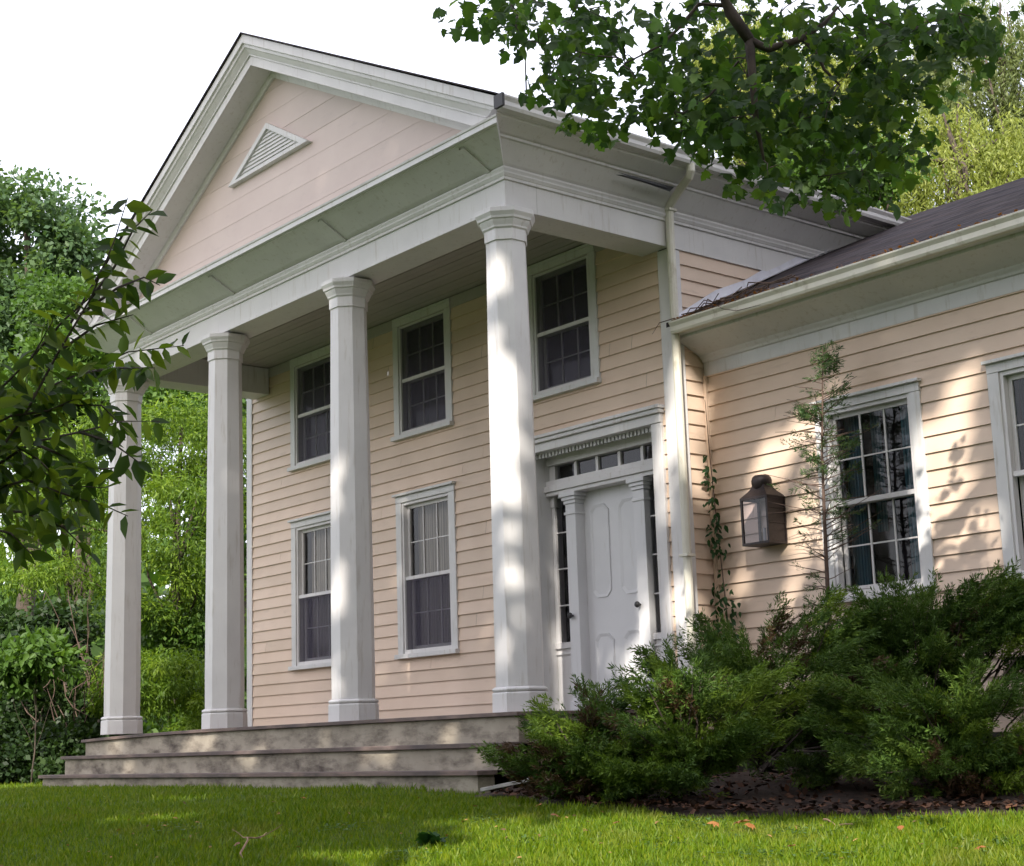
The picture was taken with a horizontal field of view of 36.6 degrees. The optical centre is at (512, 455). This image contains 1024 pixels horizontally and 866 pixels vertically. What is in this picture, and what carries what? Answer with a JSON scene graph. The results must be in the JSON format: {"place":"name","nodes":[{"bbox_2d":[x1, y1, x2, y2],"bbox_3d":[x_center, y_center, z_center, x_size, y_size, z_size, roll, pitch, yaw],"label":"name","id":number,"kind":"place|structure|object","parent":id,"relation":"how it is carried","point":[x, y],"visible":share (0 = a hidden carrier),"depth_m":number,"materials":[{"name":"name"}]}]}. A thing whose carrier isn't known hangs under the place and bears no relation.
{"place":"outdoors","nodes":[
{"label":"outdoors","id":0,"kind":"place"},
{"bbox_2d":[0,763,1023,865],"bbox_3d":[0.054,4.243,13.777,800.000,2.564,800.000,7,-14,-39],"label":"lawn","id":1,"kind":"structure","parent":0,"point":[501,780],"depth_m":10.56,"materials":[{"name":"plant"}]},
{"bbox_2d":[0,623,93,782],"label":"pale shrub","id":2,"kind":"object","parent":1,"relation":"on","point":[27,664],"visible":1,"depth_m":22.82,"materials":[{"name":"green plant"}]},
{"bbox_2d":[0,160,116,709],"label":"tall tree","id":3,"kind":"object","parent":1,"relation":"on","point":[63,243],"visible":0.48,"depth_m":39.24,"materials":[{"name":"green plant"}]},
{"bbox_2d":[0,709,130,784],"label":"dark thicket","id":4,"kind":"object","parent":1,"relation":"on","point":[16,758],"visible":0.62,"depth_m":23.71,"materials":[{"name":"green plant"}]},
{"bbox_2d":[0,267,141,722],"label":"broad tree","id":5,"kind":"object","parent":1,"relation":"on","point":[34,340],"visible":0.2,"depth_m":35.31,"materials":[{"name":"green plant"}]},
{"bbox_2d":[0,593,147,773],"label":"dark thicket","id":6,"kind":"object","parent":1,"relation":"on","point":[45,615],"visible":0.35,"depth_m":25.31,"materials":[{"name":"green plant"}]},
{"bbox_2d":[21,591,104,732],"bbox_3d":[-7.317,3.450,24.698,3.692,2.822,1.424,-8,-12,28],"label":"bare brush","id":7,"kind":"object","parent":6,"relation":"on","point":[73,705],"visible":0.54,"depth_m":24.60,"materials":[{"name":"brown plant"}]},
{"bbox_2d":[0,396,150,691],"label":"locust tree","id":8,"kind":"object","parent":1,"relation":"on","point":[61,573],"visible":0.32,"depth_m":28.55,"materials":[{"name":"green plant"}]},
{"bbox_2d":[0,197,190,573],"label":"leafy shrub","id":9,"kind":"object","parent":1,"relation":"on","point":[16,405],"visible":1,"depth_m":4.98,"materials":[{"name":"green plant"}]},
{"bbox_2d":[0,482,246,726],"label":"distant woods","id":10,"kind":"object","parent":1,"relation":"on","point":[98,645],"visible":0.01,"depth_m":53.45,"materials":[{"name":"green plant"}]},
{"bbox_2d":[77,639,204,731],"bbox_3d":[-5.699,4.092,24.901,2.804,2.260,1.660,0,-11,-9],"label":"sumac bush","id":11,"kind":"object","parent":1,"relation":"on","point":[191,699],"visible":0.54,"depth_m":24.68,"materials":[{"name":"green plant"}]},
{"bbox_2d":[90,390,246,701],"bbox_3d":[-6.069,2.355,29.528,4.183,7.460,3.982,7,-14,-39],"label":"locust tree","id":12,"kind":"object","parent":1,"relation":"on","point":[171,481],"visible":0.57,"depth_m":29.13,"materials":[{"name":"green plant"}]},
{"bbox_2d":[110,386,246,624],"bbox_3d":[-6.697,2.230,33.034,3.063,9.010,4.795,17,-21,-60],"label":"bushy tree","id":13,"kind":"object","parent":1,"relation":"on","point":[151,393],"visible":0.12,"depth_m":32.70,"materials":[{"name":"green plant"}]},
{"bbox_2d":[141,588,246,733],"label":"undergrowth","id":14,"kind":"object","parent":1,"relation":"on","point":[153,640],"visible":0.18,"depth_m":29.15,"materials":[{"name":"green plant"}]},
{"bbox_2d":[232,824,282,858],"bbox_3d":[-1.692,2.496,10.037,0.290,0.180,0.938,-4,-11,13],"label":"dry twig","id":15,"kind":"object","parent":1,"relation":"on","point":[245,844],"visible":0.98,"depth_m":10.03,"materials":[{"name":"brown wood"}]},
{"bbox_2d":[415,830,447,845],"bbox_3d":[-0.522,2.462,9.913,0.208,0.137,0.210,-4,-11,12],"label":"weed","id":16,"kind":"object","parent":1,"relation":"on","point":[426,837],"visible":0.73,"depth_m":9.87,"materials":[{"name":"green plant"}]},
{"bbox_2d":[1,793,1007,865],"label":"lawn litter","id":17,"kind":"object","parent":1,"relation":"on","point":[447,834],"visible":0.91,"depth_m":10.26,"materials":[{"name":"brown plant"}]},
{"bbox_2d":[38,32,1023,793],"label":"house","id":18,"kind":"structure","parent":1,"relation":"on","point":[418,316],"depth_m":16.76,"materials":[{"name":"pink paint"}]},
{"bbox_2d":[287,345,329,471],"bbox_3d":[-2.716,-0.660,21.494,0.205,1.620,1.260,7,-14,-39],"label":"window","id":19,"kind":"structure","parent":18,"relation":"in","point":[309,382],"depth_m":21.58,"materials":[{"name":"paint"}]},
{"bbox_2d":[287,510,330,670],"bbox_3d":[-2.489,1.858,21.151,0.585,2.079,1.270,7,-14,-39],"label":"window","id":20,"kind":"structure","parent":18,"relation":"in","point":[310,535],"depth_m":21.26,"materials":[{"name":"paint"}]},
{"bbox_2d":[390,298,481,441],"bbox_3d":[-0.964,-1.049,19.701,0.585,1.620,1.260,7,-14,-39],"label":"window","id":21,"kind":"structure","parent":18,"relation":"in","point":[422,348],"depth_m":19.58,"materials":[{"name":"paint"}]},
{"bbox_2d":[392,481,486,659],"bbox_3d":[-0.883,1.452,19.238,0.585,2.079,1.270,7,-14,-39],"label":"window","id":22,"kind":"structure","parent":18,"relation":"in","point":[426,541],"depth_m":19.23,"materials":[{"name":"paint"}]},
{"bbox_2d":[527,244,609,401],"bbox_3d":[0.735,-1.478,17.679,0.585,1.620,1.230,7,-14,-39],"label":"window","id":23,"kind":"structure","parent":18,"relation":"in","point":[563,307],"depth_m":17.53,"materials":[{"name":"paint"}]},
{"bbox_2d":[584,484,641,708],"bbox_3d":[1.151,1.539,16.956,0.051,2.440,0.975,7,-14,-39],"label":"door","id":24,"kind":"structure","parent":18,"relation":"in","point":[612,592],"depth_m":17.02,"materials":[{"name":"paint"}]},
{"bbox_2d":[701,404,745,768],"bbox_3d":[2.146,1.245,15.702,0.186,3.800,0.441,7,-14,-39],"label":"creeper vine","id":25,"kind":"object","parent":18,"relation":"attached to","point":[714,500],"visible":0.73,"depth_m":15.80,"materials":[{"name":"green plant"}]},
{"bbox_2d":[652,274,799,333],"bbox_3d":[2.151,-1.504,15.464,0.239,0.280,1.920,7,-14,-39],"label":"dead vine","id":26,"kind":"object","parent":18,"relation":"on","point":[720,300],"visible":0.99,"depth_m":15.31,"materials":[{"name":"plant"}]},
{"bbox_2d":[740,474,787,547],"bbox_3d":[2.491,0.536,15.346,0.285,0.703,0.357,7,-14,-39],"label":"wall lantern","id":27,"kind":"object","parent":18,"relation":"attached to","point":[776,522],"depth_m":15.26,"materials":[{"name":"metal"}]},
{"bbox_2d":[672,209,1017,320],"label":"roof litter","id":28,"kind":"object","parent":18,"relation":"on","point":[871,256],"visible":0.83,"depth_m":14.16,"materials":[{"name":"brown plant"}]},
{"bbox_2d":[809,377,938,602],"bbox_3d":[3.551,0.376,14.637,0.585,1.970,1.270,7,-14,-39],"label":"window","id":29,"kind":"structure","parent":18,"relation":"in","point":[892,456],"depth_m":14.78,"materials":[{"name":"paint"}]},
{"bbox_2d":[981,352,1023,578],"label":"window","id":30,"kind":"structure","parent":18,"relation":"in","point":[1005,374],"depth_m":13.45,"materials":[{"name":"paint"}]},
{"bbox_2d":[140,808,1023,863],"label":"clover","id":31,"kind":"object","parent":1,"relation":"on","point":[820,851],"visible":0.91,"depth_m":9.83,"materials":[{"name":"green plant"}]},
{"bbox_2d":[707,821,719,827],"bbox_3d":[1.336,2.419,10.153,0.091,0.042,0.084,7,-14,-39],"label":"fallen leaf","id":32,"kind":"object","parent":1,"relation":"on","point":[714,823],"visible":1,"depth_m":10.16,"materials":[{"name":"orange plant"}]},
{"bbox_2d":[432,0,1023,228],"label":"maple tree","id":33,"kind":"object","parent":1,"relation":"on","point":[716,128],"visible":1,"depth_m":9.36,"materials":[{"name":"green plant"}]},
{"bbox_2d":[470,768,1023,817],"bbox_3d":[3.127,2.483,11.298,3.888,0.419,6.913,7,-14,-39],"label":"bark mulch","id":34,"kind":"object","parent":1,"relation":"on","point":[745,806],"visible":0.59,"depth_m":11.11,"materials":[{"name":"brown wood"}]},
{"bbox_2d":[480,778,528,791],"bbox_3d":[0.000,2.703,12.753,0.539,0.117,0.119,-6,-11,22],"label":"fallen board","id":35,"kind":"object","parent":34,"relation":"on","point":[503,785],"visible":0.53,"depth_m":12.74,"materials":[{"name":"grey wood"}]},
{"bbox_2d":[469,672,670,805],"bbox_3d":[0.490,2.209,11.935,1.183,1.114,1.590,26,-29,-68],"label":"juniper","id":36,"kind":"object","parent":34,"relation":"on","point":[566,765],"visible":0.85,"depth_m":11.79,"materials":[{"name":"green plant"}]},
{"bbox_2d":[586,631,822,799],"bbox_3d":[1.472,1.980,11.655,1.897,1.315,1.174,1,-11,-14],"label":"juniper","id":37,"kind":"object","parent":34,"relation":"on","point":[693,757],"visible":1,"depth_m":11.53,"materials":[{"name":"green plant"}]},
{"bbox_2d":[628,581,928,790],"bbox_3d":[2.181,1.895,12.664,2.282,1.705,1.887,-9,-13,36],"label":"juniper","id":38,"kind":"object","parent":34,"relation":"on","point":[819,656],"visible":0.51,"depth_m":12.51,"materials":[{"name":"green plant"}]},
{"bbox_2d":[795,656,1023,800],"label":"juniper","id":39,"kind":"object","parent":34,"relation":"on","point":[946,752],"visible":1,"depth_m":11.19,"materials":[{"name":"green plant"}]},
{"bbox_2d":[835,555,1023,740],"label":"juniper","id":40,"kind":"object","parent":34,"relation":"on","point":[949,633],"visible":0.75,"depth_m":12.29,"materials":[{"name":"green plant"}]},
{"bbox_2d":[745,823,755,829],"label":"fallen leaf","id":41,"kind":"object","parent":1,"relation":"on","point":[752,826],"visible":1,"depth_m":10.07,"materials":[{"name":"orange plant"}]},
{"bbox_2d":[679,0,924,166],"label":"weeping tree","id":42,"kind":"object","parent":1,"relation":"on","point":[845,82],"visible":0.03,"depth_m":37.44,"materials":[{"name":"green plant"}]},
{"bbox_2d":[762,340,882,763],"bbox_3d":[2.908,0.910,14.200,1.044,4.063,1.176,-2,-10,2],"label":"cedar sapling","id":43,"kind":"object","parent":1,"relation":"on","point":[806,414],"visible":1,"depth_m":14.35,"materials":[{"name":"green plant"}]},
{"bbox_2d":[823,818,850,824],"bbox_3d":[2.155,2.437,10.244,0.034,0.057,0.416,0,-11,-12],"label":"dry twig","id":44,"kind":"object","parent":1,"relation":"on","point":[825,819],"visible":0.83,"depth_m":10.31,"materials":[{"name":"brown wood"}]},
{"bbox_2d":[764,132,938,210],"bbox_3d":[6.282,-0.491,29.407,2.602,12.252,4.145,7,-14,-39],"label":"back tree","id":45,"kind":"object","parent":1,"relation":"on","point":[878,197],"visible":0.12,"depth_m":29.62,"materials":[{"name":"green plant"}]},
{"bbox_2d":[843,100,1023,216],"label":"weeping tree","id":46,"kind":"object","parent":1,"relation":"on","point":[957,159],"visible":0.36,"depth_m":33.64,"materials":[{"name":"green plant"}]},
{"bbox_2d":[903,0,1023,192],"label":"weeping tree","id":47,"kind":"object","parent":1,"relation":"on","point":[996,85],"visible":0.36,"depth_m":39.53,"materials":[{"name":"green plant"}]},
{"bbox_2d":[0,0,1023,598],"label":"sky","id":48,"kind":"structure","parent":0,"point":[101,91],"materials":[{"name":"white"}]},
{"bbox_2d":[920,826,946,835],"bbox_3d":[2.657,2.350,9.678,0.211,0.066,0.202,7,-14,-39],"label":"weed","id":49,"kind":"object","parent":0,"point":[941,829],"visible":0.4,"depth_m":9.63,"materials":[{"name":"green plant"}]}
]}

